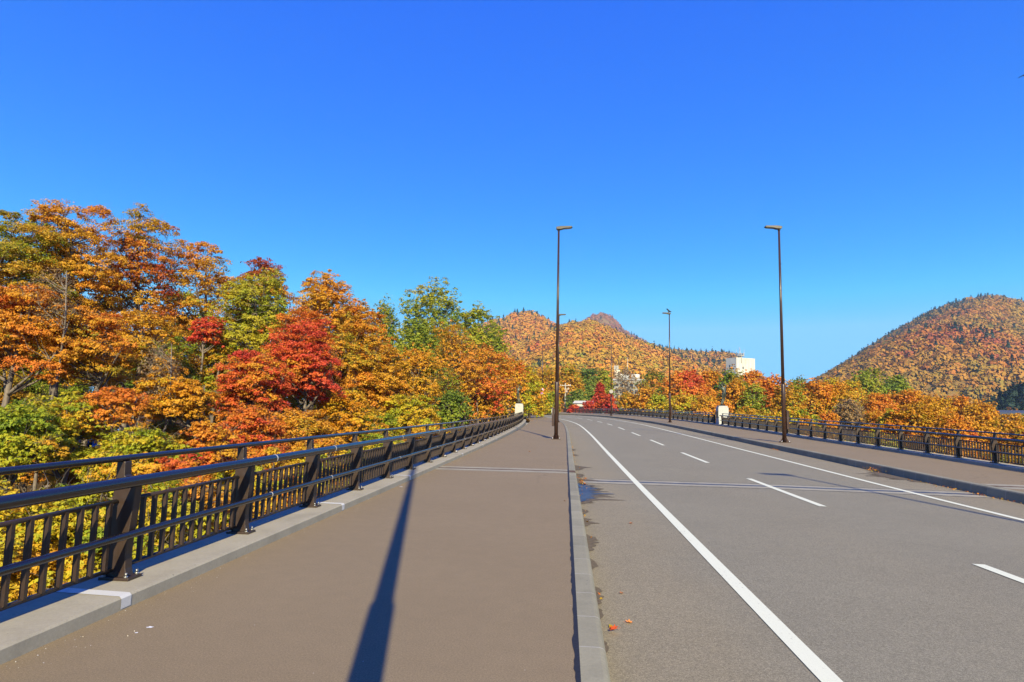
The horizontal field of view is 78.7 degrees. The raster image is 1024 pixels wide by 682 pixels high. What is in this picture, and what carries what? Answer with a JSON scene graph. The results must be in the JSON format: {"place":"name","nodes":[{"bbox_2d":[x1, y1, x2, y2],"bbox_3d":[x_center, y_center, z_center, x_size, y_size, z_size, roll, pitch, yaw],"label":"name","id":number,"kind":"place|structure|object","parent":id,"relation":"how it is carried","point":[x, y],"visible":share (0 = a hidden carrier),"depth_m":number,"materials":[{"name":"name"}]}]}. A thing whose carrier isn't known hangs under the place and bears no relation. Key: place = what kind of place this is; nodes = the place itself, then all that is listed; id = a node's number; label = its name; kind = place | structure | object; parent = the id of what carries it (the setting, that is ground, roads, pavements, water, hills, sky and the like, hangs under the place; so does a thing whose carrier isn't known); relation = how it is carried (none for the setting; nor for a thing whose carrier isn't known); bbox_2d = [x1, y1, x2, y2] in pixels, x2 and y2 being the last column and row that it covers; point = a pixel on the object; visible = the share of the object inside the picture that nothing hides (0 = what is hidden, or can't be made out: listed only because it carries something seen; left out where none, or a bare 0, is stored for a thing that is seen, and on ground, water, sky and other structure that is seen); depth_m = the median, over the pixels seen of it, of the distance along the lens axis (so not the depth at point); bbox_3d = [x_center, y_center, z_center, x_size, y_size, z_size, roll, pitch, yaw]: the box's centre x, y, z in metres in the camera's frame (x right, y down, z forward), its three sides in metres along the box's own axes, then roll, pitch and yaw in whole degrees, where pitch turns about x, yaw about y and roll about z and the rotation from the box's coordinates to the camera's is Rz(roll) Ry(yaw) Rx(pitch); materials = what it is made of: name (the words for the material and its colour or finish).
{"place":"outdoors","nodes":[
{"label":"outdoors","id":0,"kind":"place"},
{"bbox_2d":[0,416,575,681],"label":"pavement","id":1,"kind":"structure","parent":0,"point":[437,575],"depth_m":4.95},
{"bbox_2d":[552,226,571,439],"bbox_3d":[2.668,-0.534,33.155,0.963,11.394,0.460,1,-6,5],"label":"street lamp","id":2,"kind":"object","parent":1,"relation":"on","point":[555,411],"visible":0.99,"depth_m":32.99,"materials":[{"name":"metal"}]},
{"bbox_2d":[560,421,580,681],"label":"kerb seam","id":3,"kind":"object","parent":1,"relation":"on","point":[575,640],"visible":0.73,"depth_m":5.09,"materials":[{"name":"rubber"}]},
{"bbox_2d":[0,406,979,525],"bbox_3d":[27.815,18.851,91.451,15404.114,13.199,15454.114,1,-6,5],"label":"terrain","id":4,"kind":"structure","parent":0,"point":[40,484],"depth_m":91.80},
{"bbox_2d":[0,338,60,409],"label":"maple tree","id":5,"kind":"object","parent":4,"relation":"on","point":[17,379],"visible":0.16,"depth_m":35.11,"materials":[{"name":"orange plant"}]},
{"bbox_2d":[0,392,79,493],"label":"maple tree","id":6,"kind":"object","parent":4,"relation":"on","point":[23,420],"visible":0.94,"depth_m":16.29,"materials":[{"name":"green plant"}]},
{"bbox_2d":[0,279,83,434],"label":"maple tree","id":7,"kind":"object","parent":4,"relation":"on","point":[14,347],"visible":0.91,"depth_m":21.21,"materials":[{"name":"orange plant"}]},
{"bbox_2d":[22,261,86,515],"bbox_3d":[-16.054,4.037,21.090,1.733,13.866,2.021,1,-6,5],"label":"thin tree","id":8,"kind":"object","parent":4,"relation":"on","point":[64,291],"visible":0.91,"depth_m":21.51,"materials":[{"name":"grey plant"}]},
{"bbox_2d":[0,209,109,368],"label":"maple tree","id":9,"kind":"object","parent":4,"relation":"on","point":[15,255],"visible":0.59,"depth_m":27.17,"materials":[{"name":"orange plant"}]},
{"bbox_2d":[0,328,114,404],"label":"maple tree","id":10,"kind":"object","parent":4,"relation":"on","point":[82,389],"visible":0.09,"depth_m":36.81,"materials":[{"name":"orange plant"}]},
{"bbox_2d":[2,198,133,487],"bbox_3d":[-20.849,0.804,29.020,5.167,15.977,5.560,5,-7,-28],"label":"maple tree","id":11,"kind":"object","parent":4,"relation":"on","point":[100,273],"visible":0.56,"depth_m":29.05,"materials":[{"name":"orange plant"}]},
{"bbox_2d":[20,388,117,484],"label":"maple tree","id":12,"kind":"object","parent":4,"relation":"on","point":[69,410],"visible":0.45,"depth_m":18.34,"materials":[{"name":"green plant"}]},
{"bbox_2d":[0,469,168,602],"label":"maple tree","id":13,"kind":"object","parent":4,"relation":"on","point":[36,548],"visible":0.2,"depth_m":10.22,"materials":[{"name":"yellow plant"}]},
{"bbox_2d":[41,455,131,501],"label":"maple tree","id":14,"kind":"object","parent":4,"relation":"on","point":[72,479],"visible":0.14,"depth_m":18.86,"materials":[{"name":"orange plant"}]},
{"bbox_2d":[30,307,143,472],"bbox_3d":[-15.670,4.977,22.592,3.607,12.486,3.308,1,-6,5],"label":"maple tree","id":15,"kind":"object","parent":4,"relation":"on","point":[95,343],"visible":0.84,"depth_m":22.75,"materials":[{"name":"orange plant"}]},
{"bbox_2d":[54,382,160,497],"bbox_3d":[-12.652,6.997,18.954,2.770,11.615,2.928,1,-6,5],"label":"maple tree","id":16,"kind":"object","parent":4,"relation":"on","point":[112,405],"visible":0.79,"depth_m":19.23,"materials":[{"name":"orange plant"}]},
{"bbox_2d":[0,464,229,599],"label":"maple tree","id":17,"kind":"object","parent":4,"relation":"on","point":[102,510],"visible":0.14,"depth_m":10.97,"materials":[{"name":"yellow plant"}]},
{"bbox_2d":[66,413,201,499],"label":"maple tree","id":18,"kind":"object","parent":4,"relation":"on","point":[136,442],"visible":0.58,"depth_m":17.20,"materials":[{"name":"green plant"}]},
{"bbox_2d":[80,299,189,427],"bbox_3d":[-16.641,4.475,27.021,4.316,12.869,4.181,3,-7,-17],"label":"maple tree","id":19,"kind":"object","parent":4,"relation":"on","point":[141,337],"visible":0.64,"depth_m":27.21,"materials":[{"name":"orange plant"}]},
{"bbox_2d":[88,203,190,436],"bbox_3d":[-19.523,1.163,31.640,5.118,17.032,4.848,1,-6,5],"label":"maple tree","id":20,"kind":"object","parent":4,"relation":"on","point":[134,240],"visible":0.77,"depth_m":31.90,"materials":[{"name":"orange plant"}]},
{"bbox_2d":[116,418,193,450],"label":"maple tree","id":21,"kind":"object","parent":4,"relation":"on","point":[173,428],"visible":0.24,"depth_m":22.72,"materials":[{"name":"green plant"}]},
{"bbox_2d":[113,335,208,423],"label":"maple tree","id":22,"kind":"object","parent":4,"relation":"on","point":[131,384],"visible":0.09,"depth_m":31.40,"materials":[{"name":"orange plant"}]},
{"bbox_2d":[136,332,188,438],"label":"thin tree","id":23,"kind":"object","parent":4,"relation":"on","point":[170,365],"visible":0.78,"depth_m":21.61,"materials":[{"name":"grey plant"}]},
{"bbox_2d":[142,453,207,493],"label":"maple tree","id":24,"kind":"object","parent":4,"relation":"on","point":[173,464],"visible":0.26,"depth_m":16.75,"materials":[{"name":"orange plant"}]},
{"bbox_2d":[130,369,222,437],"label":"maple tree","id":25,"kind":"object","parent":4,"relation":"on","point":[189,401],"visible":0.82,"depth_m":21.53,"materials":[{"name":"plant"}]},
{"bbox_2d":[137,465,230,543],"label":"maple tree","id":26,"kind":"object","parent":4,"relation":"on","point":[202,478],"visible":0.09,"depth_m":13.81,"materials":[{"name":"orange plant"}]},
{"bbox_2d":[148,237,238,527],"bbox_3d":[-17.730,2.350,34.444,4.826,16.738,5.122,1,-6,5],"label":"maple tree","id":27,"kind":"object","parent":4,"relation":"on","point":[189,299],"visible":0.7,"depth_m":34.68,"materials":[{"name":"orange plant"}]},
{"bbox_2d":[186,316,226,438],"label":"maple tree","id":28,"kind":"object","parent":4,"relation":"on","point":[209,332],"visible":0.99,"depth_m":31.48,"materials":[{"name":"red plant"}]},
{"bbox_2d":[178,420,240,489],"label":"maple tree","id":29,"kind":"object","parent":4,"relation":"on","point":[208,435],"visible":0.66,"depth_m":18.83,"materials":[{"name":"orange plant"}]},
{"bbox_2d":[186,340,249,490],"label":"maple tree","id":30,"kind":"object","parent":4,"relation":"on","point":[210,358],"visible":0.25,"depth_m":31.93,"materials":[{"name":"orange plant"}]},
{"bbox_2d":[205,266,294,366],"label":"maple tree","id":31,"kind":"object","parent":4,"relation":"on","point":[252,319],"visible":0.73,"depth_m":33.92,"materials":[{"name":"green plant"}]},
{"bbox_2d":[212,401,292,474],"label":"maple tree","id":32,"kind":"object","parent":4,"relation":"on","point":[247,422],"visible":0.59,"depth_m":21.27,"materials":[{"name":"orange plant"}]},
{"bbox_2d":[208,348,297,417],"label":"maple tree","id":33,"kind":"object","parent":4,"relation":"on","point":[242,374],"visible":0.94,"depth_m":25.52,"materials":[{"name":"orange plant"}]},
{"bbox_2d":[224,256,294,349],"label":"maple tree","id":34,"kind":"object","parent":4,"relation":"on","point":[261,264],"visible":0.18,"depth_m":41.72,"materials":[{"name":"green plant"}]},
{"bbox_2d":[205,439,332,526],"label":"maple tree","id":35,"kind":"object","parent":4,"relation":"on","point":[231,473],"visible":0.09,"depth_m":15.91,"materials":[{"name":"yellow plant"}]},
{"bbox_2d":[257,305,342,421],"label":"maple tree","id":36,"kind":"object","parent":4,"relation":"on","point":[306,316],"visible":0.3,"depth_m":31.99,"materials":[{"name":"orange plant"}]},
{"bbox_2d":[264,323,346,411],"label":"maple tree","id":37,"kind":"object","parent":4,"relation":"on","point":[305,367],"visible":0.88,"depth_m":28.71,"materials":[{"name":"red plant"}]},
{"bbox_2d":[270,405,340,466],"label":"maple tree","id":38,"kind":"object","parent":4,"relation":"on","point":[305,424],"visible":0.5,"depth_m":23.96,"materials":[{"name":"orange plant"}]},
{"bbox_2d":[273,437,367,490],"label":"maple tree","id":39,"kind":"object","parent":4,"relation":"on","point":[327,441],"visible":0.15,"depth_m":19.85,"materials":[{"name":"orange plant"}]},
{"bbox_2d":[287,269,360,410],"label":"maple tree","id":40,"kind":"object","parent":4,"relation":"on","point":[320,299],"visible":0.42,"depth_m":42.05,"materials":[{"name":"orange plant"}]},
{"bbox_2d":[308,319,391,463],"bbox_3d":[-9.962,6.957,37.649,5.114,16.950,5.338,1,-6,5],"label":"maple tree","id":41,"kind":"object","parent":4,"relation":"on","point":[348,379],"visible":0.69,"depth_m":37.39,"materials":[{"name":"orange plant"}]},
{"bbox_2d":[313,387,391,459],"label":"maple tree","id":42,"kind":"object","parent":4,"relation":"on","point":[353,412],"visible":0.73,"depth_m":29.96,"materials":[{"name":"plant"}]},
{"bbox_2d":[324,298,396,462],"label":"maple tree","id":43,"kind":"object","parent":4,"relation":"on","point":[358,309],"visible":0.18,"depth_m":47.24,"materials":[{"name":"orange plant"}]},
{"bbox_2d":[344,411,405,443],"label":"maple tree","id":44,"kind":"object","parent":4,"relation":"on","point":[394,423],"visible":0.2,"depth_m":34.25,"materials":[{"name":"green plant"}]},
{"bbox_2d":[350,343,415,434],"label":"maple tree","id":45,"kind":"object","parent":4,"relation":"on","point":[388,376],"visible":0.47,"depth_m":39.24,"materials":[{"name":"orange plant"}]},
{"bbox_2d":[369,293,402,368],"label":"poplar tree","id":46,"kind":"object","parent":4,"relation":"on","point":[391,320],"visible":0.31,"depth_m":71.81,"materials":[{"name":"green plant"}]},
{"bbox_2d":[377,393,442,441],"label":"maple tree","id":47,"kind":"object","parent":4,"relation":"on","point":[413,407],"visible":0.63,"depth_m":37.77,"materials":[{"name":"yellow plant"}]},
{"bbox_2d":[387,342,448,420],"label":"maple tree","id":48,"kind":"object","parent":4,"relation":"on","point":[418,362],"visible":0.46,"depth_m":44.47,"materials":[{"name":"orange plant"}]},
{"bbox_2d":[394,313,441,373],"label":"maple tree","id":49,"kind":"object","parent":4,"relation":"on","point":[417,334],"visible":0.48,"depth_m":84.88,"materials":[{"name":"green plant"}]},
{"bbox_2d":[398,276,471,384],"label":"maple tree","id":50,"kind":"object","parent":4,"relation":"on","point":[441,301],"visible":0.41,"depth_m":99.53,"materials":[{"name":"green plant"}]},
{"bbox_2d":[429,364,463,426],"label":"thin tree","id":51,"kind":"object","parent":4,"relation":"on","point":[451,379],"visible":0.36,"depth_m":58.43,"materials":[{"name":"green plant"}]},
{"bbox_2d":[434,388,473,431],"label":"maple tree","id":52,"kind":"object","parent":4,"relation":"on","point":[454,404],"visible":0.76,"depth_m":55.72,"materials":[{"name":"green plant"}]},
{"bbox_2d":[421,319,487,417],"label":"thin tree","id":53,"kind":"object","parent":4,"relation":"on","point":[451,345],"visible":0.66,"depth_m":62.26,"materials":[{"name":"orange plant"}]},
{"bbox_2d":[453,300,502,383],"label":"maple tree","id":54,"kind":"object","parent":4,"relation":"on","point":[481,315],"visible":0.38,"depth_m":100.90,"materials":[{"name":"green plant"}]},
{"bbox_2d":[461,387,504,425],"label":"maple tree","id":55,"kind":"object","parent":4,"relation":"on","point":[484,406],"visible":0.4,"depth_m":67.28,"materials":[{"name":"orange plant"}]},
{"bbox_2d":[452,341,517,424],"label":"thin tree","id":56,"kind":"object","parent":4,"relation":"on","point":[491,366],"visible":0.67,"depth_m":65.84,"materials":[{"name":"orange plant"}]},
{"bbox_2d":[489,356,533,418],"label":"maple tree","id":57,"kind":"object","parent":4,"relation":"on","point":[526,401],"visible":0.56,"depth_m":83.28,"materials":[{"name":"orange plant"}]},
{"bbox_2d":[514,363,547,422],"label":"maple tree","id":58,"kind":"object","parent":4,"relation":"on","point":[536,388],"visible":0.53,"depth_m":90.97,"materials":[{"name":"yellow plant"}]},
{"bbox_2d":[554,360,586,411],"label":"maple tree","id":59,"kind":"object","parent":4,"relation":"on","point":[569,376],"visible":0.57,"depth_m":172.40,"materials":[{"name":"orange plant"}]},
{"bbox_2d":[633,369,666,395],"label":"maple tree","id":60,"kind":"object","parent":4,"relation":"on","point":[648,378],"visible":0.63,"depth_m":209.98,"materials":[{"name":"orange plant"}]},
{"bbox_2d":[662,389,702,419],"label":"maple tree","id":61,"kind":"object","parent":4,"relation":"on","point":[682,402],"visible":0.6,"depth_m":108.16,"materials":[{"name":"yellow plant"}]},
{"bbox_2d":[655,365,712,413],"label":"maple tree","id":62,"kind":"object","parent":4,"relation":"on","point":[682,381],"visible":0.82,"depth_m":134.90,"materials":[{"name":"orange plant"}]},
{"bbox_2d":[688,393,719,420],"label":"maple tree","id":63,"kind":"object","parent":4,"relation":"on","point":[709,404],"visible":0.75,"depth_m":101.10,"materials":[{"name":"orange plant"}]},
{"bbox_2d":[714,378,751,417],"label":"maple tree","id":64,"kind":"object","parent":4,"relation":"on","point":[734,393],"visible":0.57,"depth_m":104.02,"materials":[{"name":"orange plant"}]},
{"bbox_2d":[726,347,754,414],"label":"tower building","id":65,"kind":"structure","parent":4,"relation":"on","point":[741,363],"depth_m":344.22,"materials":[{"name":"white concrete"}]},
{"bbox_2d":[735,383,769,419],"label":"maple tree","id":66,"kind":"object","parent":4,"relation":"on","point":[750,397],"visible":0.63,"depth_m":100.11,"materials":[{"name":"green plant"}]},
{"bbox_2d":[754,372,792,411],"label":"maple tree","id":67,"kind":"object","parent":4,"relation":"on","point":[766,382],"visible":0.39,"depth_m":107.23,"materials":[{"name":"orange plant"}]},
{"bbox_2d":[767,380,808,419],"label":"maple tree","id":68,"kind":"object","parent":4,"relation":"on","point":[794,398],"visible":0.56,"depth_m":93.87,"materials":[{"name":"yellow plant"}]},
{"bbox_2d":[797,377,838,424],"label":"maple tree","id":69,"kind":"object","parent":4,"relation":"on","point":[815,406],"visible":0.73,"depth_m":98.72,"materials":[{"name":"orange plant"}]},
{"bbox_2d":[822,380,862,437],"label":"maple tree","id":70,"kind":"object","parent":4,"relation":"on","point":[837,388],"visible":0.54,"depth_m":98.59,"materials":[{"name":"orange plant"}]},
{"bbox_2d":[833,398,866,441],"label":"thin tree","id":71,"kind":"object","parent":4,"relation":"on","point":[847,414],"visible":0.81,"depth_m":75.68,"materials":[{"name":"grey plant"}]},
{"bbox_2d":[851,367,891,407],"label":"maple tree","id":72,"kind":"object","parent":4,"relation":"on","point":[871,385],"visible":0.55,"depth_m":165.63,"materials":[{"name":"green plant"}]},
{"bbox_2d":[857,392,899,420],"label":"maple tree","id":73,"kind":"object","parent":4,"relation":"on","point":[880,402],"visible":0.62,"depth_m":94.34,"materials":[{"name":"orange plant"}]},
{"bbox_2d":[875,404,920,450],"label":"maple tree","id":74,"kind":"object","parent":4,"relation":"on","point":[894,416],"visible":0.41,"depth_m":65.57,"materials":[{"name":"orange plant"}]},
{"bbox_2d":[885,388,930,420],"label":"maple tree","id":75,"kind":"object","parent":4,"relation":"on","point":[901,398],"visible":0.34,"depth_m":101.52,"materials":[{"name":"orange plant"}]},
{"bbox_2d":[903,399,948,450],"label":"maple tree","id":76,"kind":"object","parent":4,"relation":"on","point":[924,415],"visible":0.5,"depth_m":63.72,"materials":[{"name":"orange plant"}]},
{"bbox_2d":[929,411,983,450],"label":"maple tree","id":77,"kind":"object","parent":4,"relation":"on","point":[953,422],"visible":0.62,"depth_m":57.65,"materials":[{"name":"orange plant"}]},
{"bbox_2d":[955,398,1004,429],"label":"maple tree","id":78,"kind":"object","parent":4,"relation":"on","point":[974,409],"visible":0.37,"depth_m":97.03,"materials":[{"name":"orange plant"}]},
{"bbox_2d":[962,410,1007,458],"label":"maple tree","id":79,"kind":"object","parent":4,"relation":"on","point":[982,425],"visible":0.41,"depth_m":61.03,"materials":[{"name":"orange plant"}]},
{"bbox_2d":[0,0,1023,404],"label":"sky","id":80,"kind":"structure","parent":0,"point":[385,146],"materials":[{"name":"blue"}]},
{"bbox_2d":[510,413,1023,681],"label":"road","id":81,"kind":"structure","parent":0,"point":[861,587],"depth_m":7.28,"materials":[{"name":"asphalt"}]},
{"bbox_2d":[547,417,610,681],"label":"kerb","id":82,"kind":"structure","parent":81,"relation":"on","point":[593,662],"depth_m":5.07,"materials":[{"name":"concrete"}]},
{"bbox_2d":[550,417,842,681],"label":"road marking","id":83,"kind":"object","parent":81,"relation":"on","point":[820,669],"visible":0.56,"depth_m":5.88,"materials":[{"name":"paint"}]},
{"bbox_2d":[548,413,1023,503],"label":"kerb","id":84,"kind":"structure","parent":81,"relation":"on","point":[999,493],"depth_m":19.68,"materials":[{"name":"concrete"}]},
{"bbox_2d":[549,414,1023,520],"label":"road marking","id":85,"kind":"object","parent":81,"relation":"on","point":[865,480],"visible":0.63,"depth_m":16.39,"materials":[{"name":"paint"}]},
{"bbox_2d":[583,479,991,497],"bbox_3d":[6.514,3.633,15.469,9.580,0.053,0.980,1,-6,5],"label":"expansion joint","id":86,"kind":"object","parent":81,"relation":"on","point":[728,485],"visible":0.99,"depth_m":15.42,"materials":[{"name":"metal"}]},
{"bbox_2d":[562,413,1023,491],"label":"pavement","id":87,"kind":"structure","parent":0,"point":[979,474],"depth_m":23.20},
{"bbox_2d":[764,225,790,442],"bbox_3d":[13.829,-0.463,32.606,0.963,11.394,0.460,1,-6,5],"label":"street lamp","id":88,"kind":"object","parent":87,"relation":"on","point":[785,421],"visible":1,"depth_m":32.38,"materials":[{"name":"metal"}]},
{"bbox_2d":[855,308,1017,426],"bbox_3d":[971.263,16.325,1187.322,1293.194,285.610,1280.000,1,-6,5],"label":"hill","id":89,"kind":"structure","parent":0,"point":[951,392],"depth_m":635.47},
{"bbox_2d":[807,293,1023,425],"bbox_3d":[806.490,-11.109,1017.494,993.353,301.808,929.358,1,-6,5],"label":"hillside forest","id":90,"kind":"object","parent":89,"relation":"on","point":[937,335],"visible":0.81,"depth_m":744.82,"materials":[{"name":"plant"}]},
{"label":"bridge deck","id":91,"kind":"structure","parent":0,"visible":0},
{"bbox_2d":[0,419,525,664],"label":"parapet curb","id":92,"kind":"structure","parent":91,"relation":"on","point":[29,626],"depth_m":5.48,"materials":[{"name":"concrete"}]},
{"bbox_2d":[56,588,131,608],"bbox_3d":[-3.212,1.954,4.743,0.631,0.092,0.111,0,-6,9],"label":"joint tape","id":93,"kind":"object","parent":92,"relation":"attached to","point":[125,597],"visible":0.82,"depth_m":4.73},
{"bbox_2d":[0,412,523,610],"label":"bridge railing","id":94,"kind":"object","parent":92,"relation":"on","point":[116,541],"visible":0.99,"depth_m":6.03,"materials":[{"name":"metal"}]},
{"bbox_2d":[560,412,1023,471],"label":"parapet curb","id":95,"kind":"structure","parent":91,"relation":"on","point":[1013,467],"depth_m":26.79,"materials":[{"name":"concrete"}]},
{"bbox_2d":[559,408,715,423],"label":"bridge railing","id":96,"kind":"object","parent":95,"relation":"on","point":[696,417],"visible":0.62,"depth_m":83.23,"materials":[{"name":"metal"}]},
{"bbox_2d":[719,413,1023,464],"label":"bridge railing","id":97,"kind":"object","parent":95,"relation":"on","point":[810,429],"visible":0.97,"depth_m":26.33,"materials":[{"name":"metal"}]},
{"bbox_3d":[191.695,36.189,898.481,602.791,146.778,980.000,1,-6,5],"label":"hill","id":98,"kind":"structure","parent":0,"visible":0},
{"bbox_2d":[492,318,723,413],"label":"hillside forest","id":99,"kind":"object","parent":98,"relation":"on","point":[581,339],"visible":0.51,"depth_m":695.17,"materials":[{"name":"plant"}]},
{"bbox_3d":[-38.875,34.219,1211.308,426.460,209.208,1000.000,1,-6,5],"label":"hill","id":100,"kind":"structure","parent":0,"visible":0},
{"bbox_2d":[441,307,555,384],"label":"hillside forest","id":101,"kind":"object","parent":100,"relation":"on","point":[526,323],"visible":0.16,"depth_m":1153.30,"materials":[{"name":"plant"}]},
{"bbox_3d":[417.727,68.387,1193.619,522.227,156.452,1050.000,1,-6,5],"label":"hill","id":102,"kind":"structure","parent":0,"visible":0},
{"bbox_2d":[635,335,773,420],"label":"hillside forest","id":103,"kind":"object","parent":102,"relation":"on","point":[715,359],"visible":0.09,"depth_m":1228.93,"materials":[{"name":"plant"}]},
{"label":"hill","id":104,"kind":"structure","parent":0,"visible":0},
{"bbox_2d":[982,381,1023,412],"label":"hillside forest","id":105,"kind":"object","parent":104,"relation":"on","point":[1010,397],"visible":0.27,"depth_m":378.74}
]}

